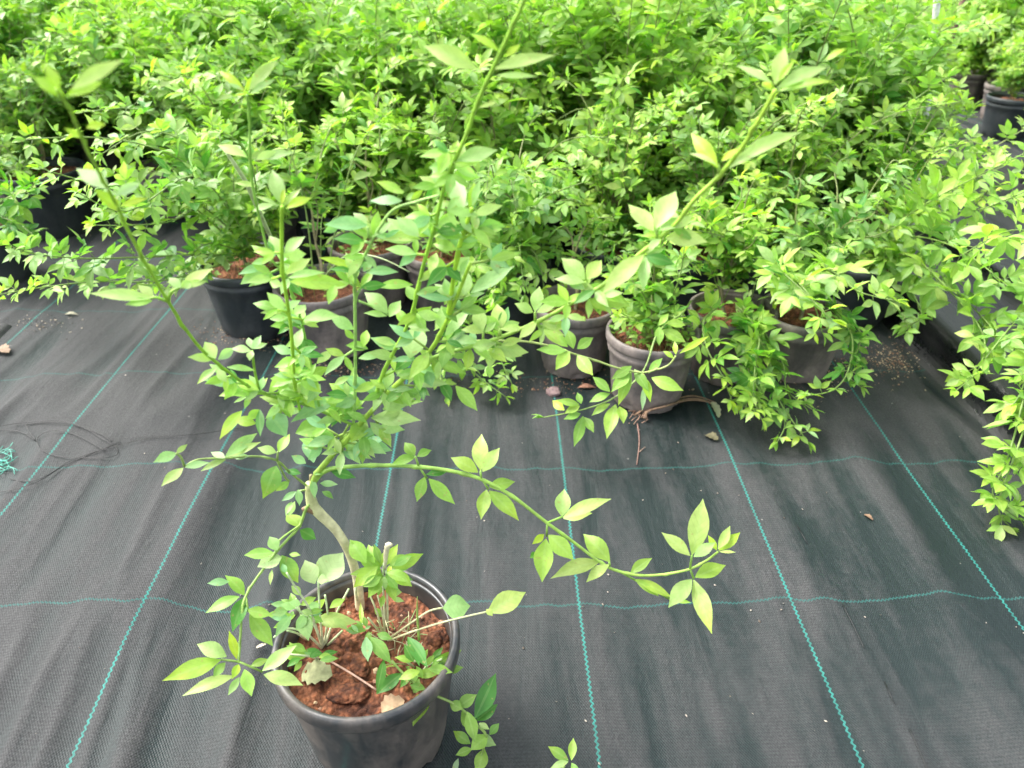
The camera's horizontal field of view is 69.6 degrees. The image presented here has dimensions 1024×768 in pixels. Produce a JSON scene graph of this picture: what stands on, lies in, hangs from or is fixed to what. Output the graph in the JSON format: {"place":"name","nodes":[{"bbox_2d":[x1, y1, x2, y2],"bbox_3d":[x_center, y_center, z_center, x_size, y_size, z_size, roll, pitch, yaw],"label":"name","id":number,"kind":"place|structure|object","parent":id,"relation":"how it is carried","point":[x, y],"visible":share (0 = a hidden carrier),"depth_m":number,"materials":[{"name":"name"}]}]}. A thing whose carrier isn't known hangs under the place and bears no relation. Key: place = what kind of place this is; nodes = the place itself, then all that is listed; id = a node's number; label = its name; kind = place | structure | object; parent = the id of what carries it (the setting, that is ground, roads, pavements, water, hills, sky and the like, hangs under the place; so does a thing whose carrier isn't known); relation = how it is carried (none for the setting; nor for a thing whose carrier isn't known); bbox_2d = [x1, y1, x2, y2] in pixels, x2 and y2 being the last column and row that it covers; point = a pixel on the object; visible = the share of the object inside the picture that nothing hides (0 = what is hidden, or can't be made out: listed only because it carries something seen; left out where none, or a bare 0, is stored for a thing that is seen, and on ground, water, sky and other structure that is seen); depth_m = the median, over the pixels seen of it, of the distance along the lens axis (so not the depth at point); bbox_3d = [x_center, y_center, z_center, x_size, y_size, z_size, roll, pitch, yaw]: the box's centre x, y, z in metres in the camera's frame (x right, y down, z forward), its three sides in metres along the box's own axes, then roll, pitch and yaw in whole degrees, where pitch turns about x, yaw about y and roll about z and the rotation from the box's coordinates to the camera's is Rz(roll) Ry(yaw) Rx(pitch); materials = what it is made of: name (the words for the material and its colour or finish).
{"place":"outdoors","nodes":[
{"label":"outdoors","id":0,"kind":"place"},
{"bbox_2d":[0,323,11,337],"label":"plastic sheet","id":1,"kind":"object","parent":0,"point":[4,328],"visible":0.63,"depth_m":1.68,"materials":[{"name":"grey plastic"}]},
{"bbox_2d":[0,6,1023,767],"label":"ground","id":2,"kind":"structure","parent":0,"point":[114,566],"depth_m":1.10,"materials":[{"name":"fabric"}]},
{"bbox_2d":[0,344,9,352],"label":"stone","id":3,"kind":"object","parent":2,"relation":"on","point":[5,348],"visible":1,"depth_m":1.59,"materials":[{"name":"beige stone"}]},
{"bbox_2d":[0,442,17,473],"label":"frayed fibres","id":4,"kind":"object","parent":2,"relation":"on","point":[1,461],"visible":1,"depth_m":1.28,"materials":[{"name":"teal plastic"}]},
{"bbox_2d":[0,72,24,203],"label":"potted shrub","id":5,"kind":"object","parent":2,"relation":"on","point":[8,148],"visible":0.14,"depth_m":2.06,"materials":[{"name":"green plant"}]},
{"bbox_2d":[0,130,48,286],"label":"potted shrub","id":6,"kind":"object","parent":2,"relation":"on","point":[15,214],"visible":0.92,"depth_m":1.53,"materials":[{"name":"green plant"}]},
{"bbox_2d":[13,0,68,142],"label":"potted shrub","id":7,"kind":"object","parent":2,"relation":"on","point":[39,13],"depth_m":2.49,"materials":[{"name":"green plant"}]},
{"bbox_2d":[0,0,84,170],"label":"potted shrub","id":8,"kind":"object","parent":2,"relation":"on","point":[24,66],"visible":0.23,"depth_m":2.12,"materials":[{"name":"green plant"}]},
{"bbox_2d":[0,17,93,241],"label":"potted shrub","id":9,"kind":"object","parent":2,"relation":"on","point":[55,217],"visible":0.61,"depth_m":2.08,"materials":[{"name":"green plant"}]},
{"bbox_2d":[8,313,89,339],"bbox_3d":[-1.071,-0.136,1.697,0.227,0.012,0.117,14,35,20],"label":"debris","id":10,"kind":"object","parent":2,"relation":"on","point":[45,326],"visible":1,"depth_m":1.70,"materials":[{"name":"brown soil"}]},
{"bbox_2d":[0,0,104,159],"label":"potted shrub","id":11,"kind":"object","parent":2,"relation":"on","point":[75,150],"visible":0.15,"depth_m":2.20,"materials":[{"name":"green plant"}]},
{"bbox_2d":[29,0,86,127],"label":"potted shrub","id":12,"kind":"object","parent":2,"relation":"on","point":[55,28],"depth_m":2.69,"materials":[{"name":"green plant"}]},
{"bbox_2d":[20,0,120,172],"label":"potted shrub","id":13,"kind":"object","parent":2,"relation":"on","point":[112,160],"visible":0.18,"depth_m":2.54,"materials":[{"name":"green plant"}]},
{"bbox_2d":[45,0,136,154],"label":"potted shrub","id":14,"kind":"object","parent":2,"relation":"on","point":[111,125],"visible":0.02,"depth_m":2.65,"materials":[{"name":"green plant"}]},
{"bbox_2d":[30,0,194,218],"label":"potted shrub","id":15,"kind":"object","parent":2,"relation":"on","point":[91,50],"visible":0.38,"depth_m":2.04,"materials":[{"name":"green plant"}]},
{"bbox_2d":[0,420,265,491],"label":"string","id":16,"kind":"object","parent":2,"relation":"on","point":[80,457],"visible":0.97,"depth_m":1.31,"materials":[{"name":"plastic"}]},
{"bbox_2d":[87,1,194,126],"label":"potted shrub","id":17,"kind":"object","parent":2,"relation":"on","point":[104,14],"depth_m":2.49,"materials":[{"name":"green plant"}]},
{"bbox_2d":[0,78,304,341],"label":"potted shrub","id":18,"kind":"object","parent":2,"relation":"on","point":[231,256],"visible":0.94,"depth_m":1.44,"materials":[{"name":"green plant"}]},
{"bbox_2d":[105,2,213,53],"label":"potted shrub","id":19,"kind":"object","parent":2,"relation":"on","point":[116,33],"visible":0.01,"depth_m":2.38,"materials":[{"name":"green plant"}]},
{"bbox_2d":[112,0,221,144],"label":"potted shrub","id":20,"kind":"object","parent":2,"relation":"on","point":[125,3],"visible":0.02,"depth_m":2.23,"materials":[{"name":"green plant"}]},
{"bbox_2d":[134,0,278,194],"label":"potted shrub","id":21,"kind":"object","parent":2,"relation":"on","point":[179,20],"visible":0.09,"depth_m":2.04,"materials":[{"name":"green plant"}]},
{"bbox_2d":[127,8,291,227],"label":"potted shrub","id":22,"kind":"object","parent":2,"relation":"on","point":[235,49],"visible":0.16,"depth_m":1.91,"materials":[{"name":"green plant"}]},
{"bbox_2d":[131,54,324,245],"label":"potted shrub","id":23,"kind":"object","parent":2,"relation":"on","point":[234,114],"visible":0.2,"depth_m":1.76,"materials":[{"name":"green plant"}]},
{"bbox_2d":[181,0,277,141],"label":"potted shrub","id":24,"kind":"object","parent":2,"relation":"on","point":[206,4],"depth_m":2.10,"materials":[{"name":"green plant"}]},
{"bbox_2d":[192,319,287,350],"bbox_3d":[-0.586,-0.120,1.679,0.344,0.021,0.240,-1,33,-1],"label":"debris","id":25,"kind":"object","parent":2,"relation":"on","point":[229,336],"visible":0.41,"depth_m":1.65,"materials":[{"name":"brown soil"}]},
{"bbox_2d":[194,0,366,221],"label":"potted shrub","id":26,"kind":"object","parent":2,"relation":"on","point":[233,5],"visible":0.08,"depth_m":1.98,"materials":[{"name":"green plant"}]},
{"bbox_2d":[164,0,407,240],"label":"potted shrub","id":27,"kind":"object","parent":2,"relation":"on","point":[304,107],"visible":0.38,"depth_m":1.88,"materials":[{"name":"green plant"}]},
{"bbox_2d":[274,0,331,18],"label":"potted shrub","id":28,"kind":"object","parent":2,"relation":"on","point":[278,3],"visible":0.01,"depth_m":2.33,"materials":[{"name":"green plant"}]},
{"bbox_2d":[225,95,409,359],"bbox_3d":[-0.349,-0.280,1.464,0.309,0.525,0.582,-1,33,-1],"label":"potted shrub","id":29,"kind":"object","parent":2,"relation":"on","point":[326,334],"visible":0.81,"depth_m":1.53,"materials":[{"name":"green plant"}]},
{"bbox_2d":[278,3,358,43],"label":"potted shrub","id":30,"kind":"object","parent":2,"relation":"on","point":[313,10],"depth_m":1.98,"materials":[{"name":"green plant"}]},
{"bbox_2d":[273,360,390,376],"bbox_3d":[-0.373,-0.036,1.547,0.405,0.022,0.115,-4,33,-6],"label":"debris","id":31,"kind":"object","parent":2,"relation":"on","point":[348,368],"visible":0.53,"depth_m":1.55,"materials":[{"name":"brown soil"}]},
{"bbox_2d":[265,0,429,129],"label":"potted shrub","id":32,"kind":"object","parent":2,"relation":"on","point":[346,12],"visible":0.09,"depth_m":1.93,"materials":[{"name":"green plant"}]},
{"bbox_2d":[308,1,388,19],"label":"potted shrub","id":33,"kind":"object","parent":2,"relation":"on","point":[328,5],"visible":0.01,"depth_m":2.30,"materials":[{"name":"green plant"}]},
{"bbox_2d":[287,34,434,235],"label":"potted shrub","id":34,"kind":"object","parent":2,"relation":"on","point":[348,94],"visible":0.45,"depth_m":1.80,"materials":[{"name":"green plant"}]},
{"bbox_2d":[318,48,416,310],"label":"potted shrub","id":35,"kind":"object","parent":2,"relation":"on","point":[378,247],"visible":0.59,"depth_m":1.72,"materials":[{"name":"green plant"}]},
{"bbox_2d":[291,0,477,211],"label":"potted shrub","id":36,"kind":"object","parent":2,"relation":"on","point":[351,31],"visible":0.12,"depth_m":1.88,"materials":[{"name":"green plant"}]},
{"bbox_2d":[362,0,439,39],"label":"potted shrub","id":37,"kind":"object","parent":2,"relation":"on","point":[378,3],"visible":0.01,"depth_m":2.18,"materials":[{"name":"green plant"}]},
{"bbox_2d":[330,0,509,179],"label":"potted shrub","id":38,"kind":"object","parent":2,"relation":"on","point":[447,29],"visible":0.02,"depth_m":1.97,"materials":[{"name":"green plant"}]},
{"bbox_2d":[33,0,844,767],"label":"potted shrub","id":39,"kind":"object","parent":2,"relation":"on","point":[415,672],"visible":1,"depth_m":0.68,"materials":[{"name":"green plant"}]},
{"bbox_2d":[302,658,331,684],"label":"dead leaf","id":40,"kind":"object","parent":39,"relation":"on","point":[317,670],"visible":0.99,"depth_m":0.77,"materials":[{"name":"plant"}]},
{"bbox_2d":[326,682,369,704],"bbox_3d":[-0.169,0.318,0.758,0.044,0.011,0.024,-4,33,-6],"label":"soil clod","id":41,"kind":"object","parent":39,"relation":"on","point":[351,693],"visible":1,"depth_m":0.75,"materials":[{"name":"brown soil"}]},
{"bbox_2d":[330,661,375,689],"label":"twig","id":42,"kind":"object","parent":39,"relation":"in","point":[353,674],"visible":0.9,"depth_m":0.77,"materials":[{"name":"brown wood"}]},
{"bbox_2d":[349,653,369,676],"bbox_3d":[-0.163,0.301,0.787,0.021,0.008,0.033,-18,37,-26],"label":"soil clod","id":43,"kind":"object","parent":39,"relation":"on","point":[359,665],"visible":0.99,"depth_m":0.78,"materials":[{"name":"brown soil"}]},
{"bbox_2d":[381,693,404,711],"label":"dead leaf","id":44,"kind":"object","parent":39,"relation":"on","point":[390,701],"visible":0.95,"depth_m":0.73,"materials":[{"name":"beige plant"}]},
{"bbox_2d":[426,629,448,649],"bbox_3d":[-0.083,0.283,0.814,0.025,0.020,0.026,-22,39,-30],"label":"soil clod","id":45,"kind":"object","parent":39,"relation":"on","point":[436,639],"visible":0.97,"depth_m":0.81,"materials":[{"name":"brown soil"}]},
{"bbox_2d":[367,67,513,277],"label":"potted shrub","id":46,"kind":"object","parent":2,"relation":"on","point":[416,169],"visible":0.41,"depth_m":1.75,"materials":[{"name":"green plant"}]},
{"bbox_2d":[402,76,493,320],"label":"potted shrub","id":47,"kind":"object","parent":2,"relation":"on","point":[413,267],"visible":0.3,"depth_m":1.69,"materials":[{"name":"green plant"}]},
{"bbox_2d":[350,0,550,234],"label":"potted shrub","id":48,"kind":"object","parent":2,"relation":"on","point":[431,81],"visible":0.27,"depth_m":1.83,"materials":[{"name":"green plant"}]},
{"bbox_2d":[410,0,514,40],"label":"potted shrub","id":49,"kind":"object","parent":2,"relation":"on","point":[454,11],"visible":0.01,"depth_m":2.20,"materials":[{"name":"green plant"}]},
{"bbox_2d":[393,29,568,244],"bbox_3d":[-0.073,-0.570,1.862,0.415,0.580,0.315,-9,34,-14],"label":"potted shrub","id":50,"kind":"object","parent":2,"relation":"on","point":[505,130],"visible":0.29,"depth_m":1.79,"materials":[{"name":"green plant"}]},
{"bbox_2d":[380,102,617,405],"bbox_3d":[-0.012,-0.301,1.526,0.466,0.503,0.530,-12,35,-18],"label":"potted shrub","id":51,"kind":"object","parent":2,"relation":"on","point":[523,213],"visible":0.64,"depth_m":1.48,"materials":[{"name":"green plant"}]},
{"bbox_2d":[442,0,560,144],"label":"potted shrub","id":52,"kind":"object","parent":2,"relation":"on","point":[471,19],"visible":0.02,"depth_m":2.06,"materials":[{"name":"green plant"}]},
{"bbox_2d":[453,0,591,52],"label":"potted shrub","id":53,"kind":"object","parent":2,"relation":"on","point":[509,17],"depth_m":2.08,"materials":[{"name":"green plant"}]},
{"bbox_2d":[35,375,1023,764],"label":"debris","id":54,"kind":"object","parent":2,"relation":"on","point":[607,591],"visible":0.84,"depth_m":1.02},
{"bbox_2d":[458,0,619,247],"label":"potted shrub","id":55,"kind":"object","parent":2,"relation":"on","point":[544,94],"visible":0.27,"depth_m":1.85,"materials":[{"name":"green plant"}]},
{"bbox_2d":[546,386,560,396],"bbox_3d":[0.083,0.017,1.483,0.033,0.025,0.025,10,34,15],"label":"stone","id":56,"kind":"object","parent":2,"relation":"on","point":[553,391],"visible":1,"depth_m":1.47,"materials":[{"name":"pink stone"}]},
{"bbox_2d":[450,369,693,393],"bbox_3d":[0.133,-0.001,1.512,0.576,0.010,0.140,-1,33,-1],"label":"debris","id":57,"kind":"object","parent":2,"relation":"on","point":[547,383],"visible":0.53,"depth_m":1.51,"materials":[{"name":"brown soil"}]},
{"bbox_2d":[578,383,595,387],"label":"dead leaf","id":58,"kind":"object","parent":2,"relation":"on","point":[585,385],"visible":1,"depth_m":1.50,"materials":[{"name":"brown plant"}]},
{"bbox_2d":[535,187,643,378],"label":"potted shrub","id":59,"kind":"object","parent":2,"relation":"on","point":[594,325],"visible":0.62,"depth_m":1.51,"materials":[{"name":"green plant"}]},
{"bbox_2d":[526,0,664,216],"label":"potted shrub","id":60,"kind":"object","parent":2,"relation":"on","point":[575,173],"depth_m":2.13,"materials":[{"name":"green plant"}]},
{"bbox_2d":[535,58,684,308],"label":"potted shrub","id":61,"kind":"object","parent":2,"relation":"on","point":[619,177],"visible":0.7,"depth_m":1.66,"materials":[{"name":"green plant"}]},
{"bbox_2d":[529,0,700,233],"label":"potted shrub","id":62,"kind":"object","parent":2,"relation":"on","point":[616,78],"visible":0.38,"depth_m":1.72,"materials":[{"name":"green plant"}]},
{"bbox_2d":[532,192,704,445],"bbox_3d":[0.232,-0.107,1.339,0.201,0.369,0.482,16,36,23],"label":"potted shrub","id":63,"kind":"object","parent":2,"relation":"on","point":[647,333],"visible":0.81,"depth_m":1.35,"materials":[{"name":"green plant"}]},
{"bbox_2d":[573,0,741,234],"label":"potted shrub","id":64,"kind":"object","parent":2,"relation":"on","point":[691,19],"visible":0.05,"depth_m":1.80,"materials":[{"name":"green plant"}]},
{"bbox_2d":[597,0,734,181],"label":"potted shrub","id":65,"kind":"object","parent":2,"relation":"on","point":[701,33],"depth_m":2.04,"materials":[{"name":"green plant"}]},
{"bbox_2d":[628,395,713,464],"bbox_3d":[0.268,0.054,1.405,0.259,0.035,0.134,-27,42,-36],"label":"root bundle","id":66,"kind":"object","parent":2,"relation":"on","point":[644,415],"visible":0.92,"depth_m":1.41,"materials":[{"name":"plant"}]},
{"bbox_2d":[704,432,717,439],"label":"dead leaf","id":67,"kind":"object","parent":2,"relation":"on","point":[713,435],"visible":1,"depth_m":1.35,"materials":[{"name":"plant"}]},
{"bbox_2d":[711,402,720,416],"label":"dead leaf","id":68,"kind":"object","parent":2,"relation":"on","point":[716,407],"visible":1,"depth_m":1.41,"materials":[{"name":"green plant"}]},
{"bbox_2d":[591,0,873,234],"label":"potted shrub","id":69,"kind":"object","parent":2,"relation":"on","point":[714,94],"visible":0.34,"depth_m":1.70,"materials":[{"name":"green plant"}]},
{"bbox_2d":[697,0,779,203],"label":"potted shrub","id":70,"kind":"object","parent":2,"relation":"on","point":[758,2],"depth_m":2.05,"materials":[{"name":"green plant"}]},
{"bbox_2d":[623,65,856,314],"bbox_3d":[0.456,-0.431,1.684,0.415,0.539,0.339,-1,33,-1],"label":"potted shrub","id":71,"kind":"object","parent":2,"relation":"on","point":[703,170],"visible":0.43,"depth_m":1.61,"materials":[{"name":"green plant"}]},
{"bbox_2d":[650,0,833,190],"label":"potted shrub","id":72,"kind":"object","parent":2,"relation":"on","point":[699,46],"visible":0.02,"depth_m":1.80,"materials":[{"name":"green plant"}]},
{"bbox_2d":[676,167,822,451],"bbox_3d":[0.430,-0.176,1.412,0.258,0.406,0.536,-1,33,-1],"label":"potted shrub","id":73,"kind":"object","parent":2,"relation":"on","point":[734,346],"visible":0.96,"depth_m":1.39,"materials":[{"name":"green plant"}]},
{"bbox_2d":[692,0,891,240],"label":"potted shrub","id":74,"kind":"object","parent":2,"relation":"on","point":[718,9],"visible":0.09,"depth_m":1.80,"materials":[{"name":"green plant"}]},
{"bbox_2d":[676,0,952,272],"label":"potted shrub","id":75,"kind":"object","parent":2,"relation":"on","point":[786,28],"visible":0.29,"depth_m":1.67,"materials":[{"name":"green plant"}]},
{"bbox_2d":[735,141,912,399],"bbox_3d":[0.579,-0.191,1.383,0.312,0.463,0.425,-1,33,-1],"label":"potted shrub","id":76,"kind":"object","parent":2,"relation":"on","point":[811,311],"visible":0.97,"depth_m":1.35,"materials":[{"name":"green plant"}]},
{"bbox_2d":[780,354,878,406],"bbox_3d":[0.658,-0.031,1.541,0.208,0.018,0.331,17,36,24],"label":"debris","id":77,"kind":"object","parent":2,"relation":"on","point":[829,370],"visible":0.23,"depth_m":1.53,"materials":[{"name":"brown soil"}]},
{"bbox_2d":[704,59,975,296],"bbox_3d":[0.643,-0.426,1.665,0.429,0.552,0.430,-15,36,-22],"label":"potted shrub","id":78,"kind":"object","parent":2,"relation":"on","point":[787,150],"visible":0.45,"depth_m":1.61,"materials":[{"name":"green plant"}]},
{"bbox_2d":[834,0,920,28],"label":"potted shrub","id":79,"kind":"object","parent":2,"relation":"on","point":[881,7],"visible":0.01,"depth_m":2.39,"materials":[{"name":"green plant"}]},
{"bbox_2d":[789,0,967,181],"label":"potted shrub","id":80,"kind":"object","parent":2,"relation":"on","point":[872,4],"visible":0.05,"depth_m":2.08,"materials":[{"name":"green plant"}]},
{"bbox_2d":[866,337,925,390],"bbox_3d":[0.813,-0.059,1.589,0.200,0.016,0.303,24,40,33],"label":"debris","id":81,"kind":"object","parent":2,"relation":"on","point":[892,362],"visible":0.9,"depth_m":1.57,"materials":[{"name":"brown soil"}]},
{"bbox_2d":[834,0,967,84],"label":"potted shrub","id":82,"kind":"object","parent":2,"relation":"on","point":[924,14],"visible":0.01,"depth_m":2.27,"materials":[{"name":"green plant"}]},
{"bbox_2d":[802,0,1005,240],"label":"potted shrub","id":83,"kind":"object","parent":2,"relation":"on","point":[916,59],"visible":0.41,"depth_m":1.69,"materials":[{"name":"green plant"}]},
{"bbox_2d":[812,122,1023,449],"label":"plastic sheet","id":84,"kind":"object","parent":2,"relation":"on","point":[934,345],"visible":0.05,"depth_m":1.58,"materials":[{"name":"grey plastic"}]},
{"bbox_2d":[744,0,940,188],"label":"potted shrub","id":85,"kind":"object","parent":84,"relation":"on","point":[891,8],"visible":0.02,"depth_m":2.03,"materials":[{"name":"green plant"}]},
{"bbox_2d":[911,0,965,152],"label":"stake","id":86,"kind":"object","parent":84,"relation":"on","point":[959,4],"visible":0.06,"depth_m":2.65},
{"bbox_2d":[993,31,1023,183],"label":"potted shrub","id":87,"kind":"object","parent":84,"relation":"on","point":[1016,71],"visible":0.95,"depth_m":2.35,"materials":[{"name":"green plant"}]},
{"bbox_2d":[814,0,1023,203],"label":"potted shrub","id":88,"kind":"object","parent":2,"relation":"on","point":[911,3],"visible":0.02,"depth_m":1.80,"materials":[{"name":"green plant"}]},
{"bbox_2d":[826,66,1023,400],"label":"potted shrub","id":89,"kind":"object","parent":2,"relation":"on","point":[932,186],"visible":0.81,"depth_m":1.45,"materials":[{"name":"green plant"}]},
{"bbox_2d":[910,0,940,228],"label":"stake","id":90,"kind":"object","parent":2,"relation":"on","point":[935,12],"visible":0.09,"depth_m":1.77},
{"bbox_2d":[940,0,969,91],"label":"potted shrub","id":91,"kind":"object","parent":2,"relation":"on","point":[960,46],"visible":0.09,"depth_m":3.69,"materials":[{"name":"green plant"}]},
{"bbox_2d":[941,158,1023,540],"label":"potted shrub","id":92,"kind":"object","parent":2,"relation":"on","point":[1011,406],"visible":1,"depth_m":1.17,"materials":[{"name":"green plant"}]},
{"bbox_2d":[946,0,1022,107],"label":"potted shrub","id":93,"kind":"object","parent":2,"relation":"on","point":[978,56],"visible":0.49,"depth_m":3.52,"materials":[{"name":"green plant"}]},
{"bbox_2d":[976,0,1023,118],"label":"potted shrub","id":94,"kind":"object","parent":2,"relation":"on","point":[1013,12],"visible":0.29,"depth_m":3.25,"materials":[{"name":"green plant"}]},
{"bbox_2d":[978,28,1023,141],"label":"potted shrub","id":95,"kind":"object","parent":2,"relation":"on","point":[1001,107],"visible":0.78,"depth_m":3.03,"materials":[{"name":"green plant"}]},
{"bbox_2d":[979,1,1023,95],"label":"potted shrub","id":96,"kind":"object","parent":2,"relation":"on","point":[991,71],"visible":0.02,"depth_m":3.77,"materials":[{"name":"green plant"}]}
]}

